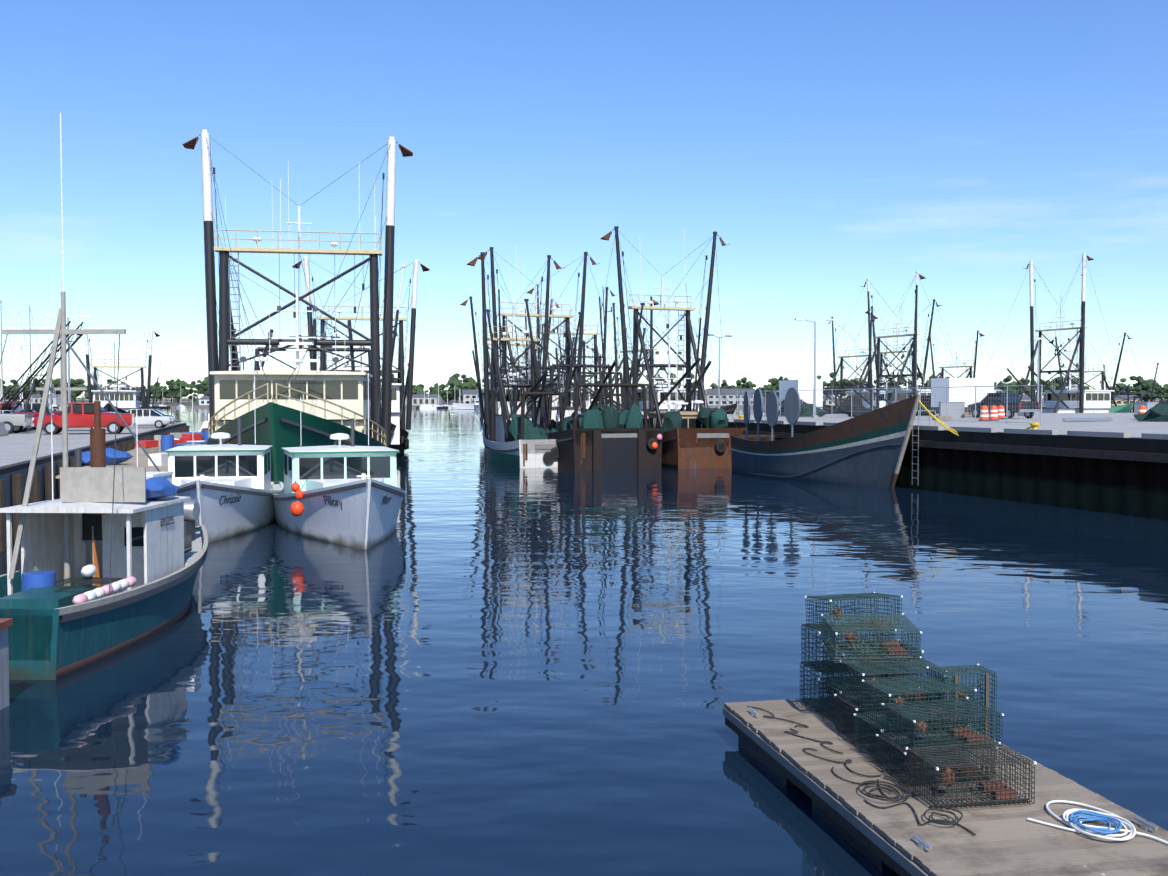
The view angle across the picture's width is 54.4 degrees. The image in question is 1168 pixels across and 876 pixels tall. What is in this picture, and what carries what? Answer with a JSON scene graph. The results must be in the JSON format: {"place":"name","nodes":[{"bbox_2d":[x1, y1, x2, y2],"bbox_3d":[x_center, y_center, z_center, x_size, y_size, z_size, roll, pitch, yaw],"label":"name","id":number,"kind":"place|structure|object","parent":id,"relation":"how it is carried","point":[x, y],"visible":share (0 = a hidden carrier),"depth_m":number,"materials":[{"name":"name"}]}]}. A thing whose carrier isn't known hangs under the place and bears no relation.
{"place":"outdoors","nodes":[
{"label":"outdoors","id":0,"kind":"place"},
{"bbox_2d":[0,422,188,551],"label":"quay","id":1,"kind":"structure","parent":0,"point":[16,449],"depth_m":41.84,"materials":[{"name":"concrete"}]},
{"bbox_2d":[0,410,31,431],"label":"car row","id":2,"kind":"object","parent":1,"relation":"on","point":[10,411],"visible":0.1,"depth_m":74.54,"materials":[{"name":"white paint"}]},
{"bbox_2d":[0,411,33,433],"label":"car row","id":3,"kind":"object","parent":1,"relation":"on","point":[15,422],"visible":0.85,"depth_m":70.95,"materials":[{"name":"grey paint"}]},
{"bbox_2d":[0,403,50,429],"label":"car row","id":4,"kind":"object","parent":1,"relation":"on","point":[20,410],"visible":0.06,"depth_m":79.63,"materials":[{"name":"red paint"}]},
{"bbox_2d":[22,409,43,428],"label":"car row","id":5,"kind":"object","parent":1,"relation":"on","point":[29,410],"visible":0.04,"depth_m":82.85,"materials":[{"name":"green paint"}]},
{"bbox_2d":[22,403,50,411],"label":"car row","id":6,"kind":"object","parent":1,"relation":"on","point":[34,406],"depth_m":88.26,"materials":[{"name":"grey paint"}]},
{"bbox_2d":[0,321,83,414],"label":"quay conveyor boom","id":7,"kind":"object","parent":1,"relation":"on","point":[36,382],"visible":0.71,"depth_m":76.55,"materials":[{"name":"black metal"}]},
{"bbox_2d":[46,314,89,403],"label":"street lamp","id":8,"kind":"object","parent":1,"relation":"on","point":[69,396],"visible":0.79,"depth_m":94.03,"materials":[{"name":"grey metal"}]},
{"bbox_2d":[31,403,135,434],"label":"pickup truck","id":9,"kind":"object","parent":1,"relation":"on","point":[80,414],"visible":0.85,"depth_m":69.60,"materials":[{"name":"red paint"}]},
{"bbox_2d":[52,403,115,413],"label":"parked car","id":10,"kind":"object","parent":1,"relation":"on","point":[103,410],"visible":0.04,"depth_m":88.35,"materials":[{"name":"red paint"}]},
{"bbox_2d":[124,409,173,427],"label":"white car","id":11,"kind":"object","parent":1,"relation":"on","point":[146,417],"visible":0.56,"depth_m":85.68,"materials":[{"name":"white paint"}]},
{"bbox_2d":[135,408,175,424],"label":"car","id":12,"kind":"object","parent":1,"relation":"on","point":[162,413],"visible":0.06,"depth_m":93.60,"materials":[{"name":"white paint"}]},
{"bbox_2d":[0,402,1167,875],"bbox_3d":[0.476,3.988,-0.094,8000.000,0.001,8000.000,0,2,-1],"label":"water","id":13,"kind":"structure","parent":0,"point":[476,662],"depth_m":16.45,"materials":[{"name":"blue liquid"}]},
{"bbox_2d":[0,618,12,709],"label":"boat","id":14,"kind":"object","parent":13,"relation":"on","point":[5,623],"depth_m":14.77,"materials":[{"name":"grey wood"}]},
{"bbox_2d":[0,113,207,679],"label":"teal boat","id":15,"kind":"object","parent":13,"relation":"on","point":[110,566],"visible":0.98,"depth_m":19.65,"materials":[{"name":"teal paint"},{"name":"white paint"},{"name":"glass"}]},
{"bbox_2d":[161,516,173,526],"bbox_3d":[-7.490,1.496,20.419,0.005,0.140,0.581,0,2,3],"label":"registration number","id":16,"kind":"object","parent":15,"relation":"attached to","point":[163,520],"visible":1,"depth_m":20.46,"materials":[{"name":"black paint"}]},
{"bbox_2d":[0,300,229,432],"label":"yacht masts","id":17,"kind":"object","parent":13,"relation":"on","point":[204,426],"visible":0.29,"depth_m":134.23,"materials":[{"name":"white metal"}]},
{"bbox_2d":[76,327,161,412],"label":"trawler","id":18,"kind":"object","parent":13,"relation":"on","point":[128,398],"visible":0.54,"depth_m":134.54,"materials":[{"name":"metal"}]},
{"bbox_2d":[56,443,206,478],"bbox_3d":[-19.677,1.667,53.942,4.200,3.150,34.000,-1,2,-15],"label":"wood staging","id":19,"kind":"object","parent":13,"relation":"in","point":[142,460],"visible":0.06,"depth_m":43.75,"materials":[{"name":"wood"}]},
{"bbox_2d":[82,430,207,465],"bbox_3d":[-19.526,0.258,54.986,4.521,1.000,25.148,0,2,-12],"label":"quay clutter","id":20,"kind":"object","parent":19,"relation":"on","point":[164,443],"visible":0.58,"depth_m":51.34,"materials":[{"name":"blue"}]},
{"bbox_2d":[165,374,283,542],"bbox_3d":[-11.745,0.693,36.576,3.835,5.620,12.100,0,2,-12],"label":"boat","id":21,"kind":"object","parent":13,"relation":"on","point":[207,477],"visible":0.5,"depth_m":35.35,"materials":[{"name":"grey"}]},
{"bbox_2d":[219,494,240,504],"bbox_3d":[-10.178,1.755,32.706,0.013,0.280,1.284,17,5,9],"label":"boat name lettering","id":22,"kind":"object","parent":21,"relation":"attached to","point":[230,499],"visible":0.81,"depth_m":32.71,"materials":[{"name":"black paint"}]},
{"bbox_2d":[49,380,459,408],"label":"boats","id":23,"kind":"object","parent":13,"relation":"on","point":[438,406],"visible":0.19,"depth_m":610.68,"materials":[{"name":"white"}]},
{"bbox_2d":[182,129,412,483],"bbox_3d":[-13.712,-5.587,55.355,10.673,17.960,29.390,0,2,-9],"label":"fishing boat","id":24,"kind":"object","parent":13,"relation":"on","point":[333,402],"visible":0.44,"depth_m":53.10,"materials":[{"name":"metal"}]},
{"bbox_2d":[270,373,405,549],"bbox_3d":[-7.641,0.720,35.728,4.130,5.620,13.100,-1,2,-18],"label":"fishing boat","id":25,"kind":"object","parent":13,"relation":"on","point":[360,482],"visible":0.88,"depth_m":33.49,"materials":[{"name":"grey paint"}]},
{"bbox_2d":[290,478,307,516],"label":"buoys","id":26,"kind":"object","parent":25,"relation":"attached to","point":[297,508],"visible":0.98,"depth_m":32.01,"materials":[{"name":"orange plastic"}]},
{"bbox_2d":[323,495,341,509],"bbox_3d":[-6.892,1.782,31.230,0.006,0.365,0.993,-23,16,-38],"label":"boat name lettering","id":27,"kind":"object","parent":25,"relation":"on","point":[332,501],"visible":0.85,"depth_m":31.27,"materials":[{"name":"black paint"}]},
{"bbox_2d":[381,495,390,505],"bbox_3d":[-5.518,1.766,31.716,0.009,0.365,0.993,17,3,4],"label":"boat name lettering","id":28,"kind":"object","parent":25,"relation":"attached to","point":[384,497],"visible":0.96,"depth_m":31.59,"materials":[{"name":"black paint"}]},
{"bbox_2d":[292,256,429,455],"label":"trawler","id":29,"kind":"object","parent":13,"relation":"on","point":[399,438],"visible":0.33,"depth_m":83.95,"materials":[{"name":"metal"}]},
{"bbox_2d":[452,394,478,409],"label":"boat","id":30,"kind":"object","parent":13,"relation":"on","point":[474,405],"visible":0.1,"depth_m":551.59,"materials":[{"name":"white paint"}]},
{"bbox_2d":[460,296,573,430],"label":"trawler","id":31,"kind":"object","parent":13,"relation":"on","point":[464,303],"visible":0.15,"depth_m":111.06,"materials":[{"name":"metal"}]},
{"bbox_2d":[466,252,582,467],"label":"trawler","id":32,"kind":"object","parent":13,"relation":"on","point":[512,437],"visible":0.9,"depth_m":72.79,"materials":[{"name":"metal"}]},
{"bbox_2d":[478,247,663,469],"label":"trawler","id":33,"kind":"object","parent":13,"relation":"on","point":[598,437],"visible":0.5,"depth_m":68.54,"materials":[{"name":"metal"}]},
{"bbox_2d":[527,284,644,412],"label":"trawler","id":34,"kind":"object","parent":13,"relation":"on","point":[600,380],"visible":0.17,"depth_m":110.14,"materials":[{"name":"metal"}]},
{"bbox_2d":[541,296,736,413],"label":"trawler","id":35,"kind":"object","parent":13,"relation":"on","point":[726,409],"visible":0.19,"depth_m":113.82,"materials":[{"name":"metal"}]},
{"bbox_2d":[586,226,745,468],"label":"trawler","id":36,"kind":"object","parent":13,"relation":"on","point":[700,438],"visible":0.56,"depth_m":72.32,"materials":[{"name":"metal"}]},
{"bbox_2d":[731,387,920,487],"bbox_3d":[12.415,0.298,57.092,4.798,5.685,14.584,-1,2,-19],"label":"boat","id":37,"kind":"object","parent":13,"relation":"on","point":[867,449],"visible":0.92,"depth_m":54.63,"materials":[{"name":"metal"}]},
{"bbox_2d":[918,400,1031,435],"bbox_3d":[16.436,-0.815,48.073,0.070,1.860,5.895,-1,2,-35],"label":"yellow mooring line","id":38,"kind":"object","parent":37,"relation":"attached to","point":[927,410],"visible":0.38,"depth_m":49.39,"materials":[{"name":"yellow fabric"}]},
{"bbox_2d":[796,313,910,406],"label":"trawler","id":39,"kind":"object","parent":13,"relation":"on","point":[842,384],"visible":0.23,"depth_m":155.25,"materials":[{"name":"metal"}]},
{"bbox_2d":[817,271,965,411],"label":"trawler","id":40,"kind":"object","parent":13,"relation":"on","point":[890,396],"visible":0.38,"depth_m":123.61,"materials":[{"name":"metal"}]},
{"bbox_2d":[820,299,964,413],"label":"trawler","id":41,"kind":"object","parent":13,"relation":"on","point":[829,408],"visible":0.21,"depth_m":138.63,"materials":[{"name":"metal"}]},
{"bbox_2d":[643,413,1167,518],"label":"pier","id":42,"kind":"structure","parent":13,"relation":"in","point":[1118,463],"depth_m":45.51,"materials":[{"name":"concrete"}]},
{"bbox_2d":[708,334,731,408],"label":"lamp post","id":43,"kind":"object","parent":42,"relation":"on","point":[719,368],"visible":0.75,"depth_m":110.00,"materials":[{"name":"grey metal"}]},
{"bbox_2d":[764,399,821,415],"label":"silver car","id":44,"kind":"object","parent":42,"relation":"on","point":[783,400],"visible":0.02,"depth_m":97.54,"materials":[{"name":"grey paint"}]},
{"bbox_2d":[777,380,822,406],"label":"shed","id":45,"kind":"structure","parent":42,"relation":"on","point":[808,385],"depth_m":100.62,"materials":[{"name":"white metal"}]},
{"bbox_2d":[794,318,835,417],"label":"street light","id":46,"kind":"object","parent":42,"relation":"on","point":[801,319],"visible":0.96,"depth_m":88.42,"materials":[{"name":"grey metal"}]},
{"bbox_2d":[647,410,1039,484],"bbox_3d":[13.018,0.172,59.722,1.491,3.367,56.400,-1,2,-18],"label":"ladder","id":47,"kind":"object","parent":42,"relation":"on","point":[1034,425],"visible":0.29,"depth_m":51.31,"materials":[{"name":"metal"}]},
{"bbox_2d":[737,384,1041,424],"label":"pier fence","id":48,"kind":"object","parent":42,"relation":"on","point":[924,398],"visible":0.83,"depth_m":71.93,"materials":[{"name":"grey metal"}]},
{"bbox_2d":[931,378,1002,413],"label":"white truck","id":49,"kind":"object","parent":42,"relation":"on","point":[958,384],"visible":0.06,"depth_m":94.00,"materials":[{"name":"white metal"}]},
{"bbox_2d":[779,396,1167,421],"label":"wharf clutter","id":50,"kind":"object","parent":42,"relation":"on","point":[1157,411],"visible":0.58,"depth_m":88.78,"materials":[{"name":"grey"}]},
{"bbox_2d":[967,393,1040,418],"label":"pickup truck","id":51,"kind":"object","parent":42,"relation":"on","point":[997,400],"visible":0.65,"depth_m":84.63,"materials":[{"name":"grey paint"}]},
{"bbox_2d":[1036,338,1040,413],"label":"lamp post","id":52,"kind":"object","parent":42,"relation":"on","point":[1038,339],"visible":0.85,"depth_m":116.64,"materials":[{"name":"grey metal"}]},
{"bbox_2d":[978,405,1145,421],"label":"traffic barrels","id":53,"kind":"object","parent":42,"relation":"on","point":[986,415],"visible":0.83,"depth_m":74.32,"materials":[{"name":"plastic"}]},
{"bbox_2d":[723,697,1167,875],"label":"floating dock","id":54,"kind":"object","parent":13,"relation":"in","point":[1009,840],"visible":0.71,"depth_m":9.82,"materials":[{"name":"grey wood"}]},
{"bbox_2d":[747,706,808,727],"bbox_3d":[2.132,3.136,12.775,0.181,0.022,1.011,-1,2,-29],"label":"rope","id":55,"kind":"object","parent":54,"relation":"on","point":[799,725],"visible":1,"depth_m":12.72,"materials":[{"name":"black fabric"}]},
{"bbox_2d":[784,728,842,753],"bbox_3d":[2.433,3.165,11.884,0.178,0.022,0.960,-1,2,-29],"label":"rope","id":56,"kind":"object","parent":54,"relation":"on","point":[827,742],"visible":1,"depth_m":11.88,"materials":[{"name":"black fabric"}]},
{"bbox_2d":[803,748,881,776],"bbox_3d":[2.531,3.188,11.185,0.233,0.022,1.010,-1,2,-29],"label":"rope","id":57,"kind":"object","parent":54,"relation":"on","point":[849,761],"visible":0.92,"depth_m":11.17,"materials":[{"name":"black fabric"}]},
{"bbox_2d":[799,661,889,711],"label":"lobster trap","id":58,"kind":"object","parent":54,"relation":"on","point":[813,703],"visible":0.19,"depth_m":13.21,"materials":[{"name":"teal metal"}]},
{"bbox_2d":[800,622,896,671],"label":"lobster trap","id":59,"kind":"object","parent":58,"relation":"on","point":[817,664],"visible":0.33,"depth_m":13.19,"materials":[{"name":"teal metal"}]},
{"bbox_2d":[804,592,902,633],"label":"lobster trap","id":60,"kind":"object","parent":59,"relation":"on","point":[837,611],"visible":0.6,"depth_m":13.12,"materials":[{"name":"teal metal"}]},
{"bbox_2d":[818,676,919,727],"bbox_3d":[3.171,2.938,12.664,0.940,0.427,0.600,0,2,-11],"label":"lobster trap","id":61,"kind":"object","parent":54,"relation":"on","point":[829,717],"visible":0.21,"depth_m":12.65,"materials":[{"name":"green coated wire mesh"},{"name":"brick"},{"name":"orange netting"}]},
{"bbox_2d":[822,639,923,690],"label":"lobster trap","id":62,"kind":"object","parent":61,"relation":"on","point":[826,670],"visible":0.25,"depth_m":12.57,"materials":[{"name":"green coated wire mesh"},{"name":"brick"},{"name":"orange netting"}]},
{"bbox_2d":[820,613,921,662],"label":"lobster trap","id":63,"kind":"object","parent":62,"relation":"on","point":[895,649],"visible":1,"depth_m":12.37,"materials":[{"name":"teal metal"}]},
{"bbox_2d":[831,767,919,797],"bbox_3d":[2.628,3.208,10.561,0.314,0.022,1.013,-1,2,-35],"label":"rope","id":64,"kind":"object","parent":54,"relation":"on","point":[867,783],"visible":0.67,"depth_m":10.56,"materials":[{"name":"black fabric"}]},
{"bbox_2d":[858,777,910,800],"bbox_3d":[2.716,3.195,10.312,0.454,0.050,0.603,0,2,-1],"label":"coiled rope","id":65,"kind":"object","parent":54,"relation":"on","point":[895,798],"visible":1,"depth_m":10.29,"materials":[{"name":"black fabric"}]},
{"bbox_2d":[834,693,934,743],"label":"lobster trap","id":66,"kind":"object","parent":54,"relation":"on","point":[850,730],"visible":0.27,"depth_m":12.02,"materials":[{"name":"green coated wire mesh"},{"name":"brick"},{"name":"orange netting"}]},
{"bbox_2d":[840,656,947,708],"bbox_3d":[3.270,2.600,12.040,0.940,0.395,0.600,0,3,-10],"label":"lobster trap","id":67,"kind":"object","parent":66,"relation":"on","point":[876,670],"visible":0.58,"depth_m":11.99,"materials":[{"name":"green coated wire mesh"},{"name":"brick"},{"name":"orange netting"}]},
{"bbox_2d":[854,711,968,764],"bbox_3d":[3.283,3.006,11.439,0.940,0.364,0.600,0,2,-13],"label":"lobster trap","id":68,"kind":"object","parent":54,"relation":"on","point":[873,750],"visible":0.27,"depth_m":11.39,"materials":[{"name":"dark coated wire mesh"},{"name":"brick"},{"name":"orange netting"}]},
{"bbox_2d":[862,676,976,728],"bbox_3d":[3.365,2.662,11.440,0.940,0.364,0.600,0,2,-12],"label":"lobster trap","id":69,"kind":"object","parent":68,"relation":"on","point":[899,699],"visible":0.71,"depth_m":11.38,"materials":[{"name":"green coated wire mesh"},{"name":"brick"},{"name":"orange netting"}]},
{"bbox_2d":[864,799,975,835],"bbox_3d":[2.869,3.235,9.717,0.300,0.022,1.084,-1,2,-32],"label":"rope","id":70,"kind":"object","parent":54,"relation":"on","point":[974,834],"visible":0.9,"depth_m":9.73,"materials":[{"name":"black fabric"}]},
{"bbox_2d":[876,731,996,784],"bbox_3d":[3.352,3.043,10.827,0.940,0.324,0.600,0,2,-11],"label":"lobster trap","id":71,"kind":"object","parent":54,"relation":"on","point":[901,768],"visible":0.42,"depth_m":10.76,"materials":[{"name":"green metal"}]},
{"bbox_2d":[881,697,1003,752],"bbox_3d":[3.405,2.736,10.817,0.940,0.324,0.600,0,3,-14],"label":"lobster trap","id":72,"kind":"object","parent":71,"relation":"on","point":[969,736],"visible":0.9,"depth_m":10.74,"materials":[{"name":"teal metal"}]},
{"bbox_2d":[924,806,962,824],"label":"coiled rope","id":73,"kind":"object","parent":54,"relation":"on","point":[946,822],"visible":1,"depth_m":9.64,"materials":[{"name":"black fabric"}]},
{"bbox_2d":[926,664,996,751],"bbox_3d":[3.914,2.865,11.768,0.600,0.940,0.395,0,2,-11],"label":"lobster trap","id":74,"kind":"object","parent":54,"relation":"on","point":[986,692],"visible":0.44,"depth_m":11.66,"materials":[{"name":"teal metal"}]},
{"bbox_2d":[905,742,1036,809],"bbox_3d":[3.456,3.032,10.184,0.940,0.395,0.600,0,2,-10],"label":"lobster trap","id":75,"kind":"object","parent":54,"relation":"on","point":[1001,791],"visible":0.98,"depth_m":10.09,"materials":[{"name":"grey"}]},
{"bbox_2d":[1028,800,1128,832],"bbox_3d":[4.220,3.231,9.664,0.681,0.022,0.696,2,3,44],"label":"rope","id":76,"kind":"object","parent":54,"relation":"on","point":[1059,818],"visible":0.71,"depth_m":9.74,"materials":[{"name":"white fabric"}]},
{"bbox_2d":[1070,810,1121,833],"bbox_3d":[4.250,3.203,9.446,0.410,0.054,0.479,0,2,-1],"label":"coiled rope","id":77,"kind":"object","parent":54,"relation":"on","point":[1102,818],"visible":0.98,"depth_m":9.51,"materials":[{"name":"blue fabric"}]},
{"bbox_2d":[1062,809,1167,843],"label":"coiled rope","id":78,"kind":"object","parent":54,"relation":"on","point":[1125,830],"visible":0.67,"depth_m":9.34,"materials":[{"name":"white fabric"}]},
{"bbox_2d":[908,331,1001,388],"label":"trawler","id":79,"kind":"object","parent":13,"relation":"on","point":[970,372],"visible":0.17,"depth_m":167.78,"materials":[{"name":"metal"}]},
{"bbox_2d":[984,253,1132,412],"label":"trawler","id":80,"kind":"object","parent":13,"relation":"on","point":[1079,400],"visible":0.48,"depth_m":127.46,"materials":[{"name":"metal"}]},
{"bbox_2d":[1027,333,1162,412],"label":"trawler","id":81,"kind":"object","parent":13,"relation":"on","point":[1103,380],"visible":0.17,"depth_m":157.08,"materials":[{"name":"metal"}]},
{"bbox_2d":[0,0,1167,401],"label":"sky","id":82,"kind":"structure","parent":0,"point":[833,146],"materials":[{"name":"blue"}]},
{"bbox_2d":[3,398,1166,407],"bbox_3d":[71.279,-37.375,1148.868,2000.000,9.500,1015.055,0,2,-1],"label":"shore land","id":83,"kind":"structure","parent":0,"point":[184,402],"depth_m":713.48,"materials":[{"name":"green plant"}]},
{"bbox_2d":[0,372,1167,403],"bbox_3d":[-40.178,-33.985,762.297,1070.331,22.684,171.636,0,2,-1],"label":"shore trees","id":84,"kind":"object","parent":83,"relation":"on","point":[177,389],"visible":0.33,"depth_m":735.69,"materials":[{"name":"green plant"}]},
{"bbox_2d":[29,389,1142,404],"bbox_3d":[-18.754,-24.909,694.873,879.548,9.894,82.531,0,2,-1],"label":"shore buildings","id":85,"kind":"structure","parent":83,"relation":"on","point":[730,395],"depth_m":660.56,"materials":[{"name":"white"}]}
]}

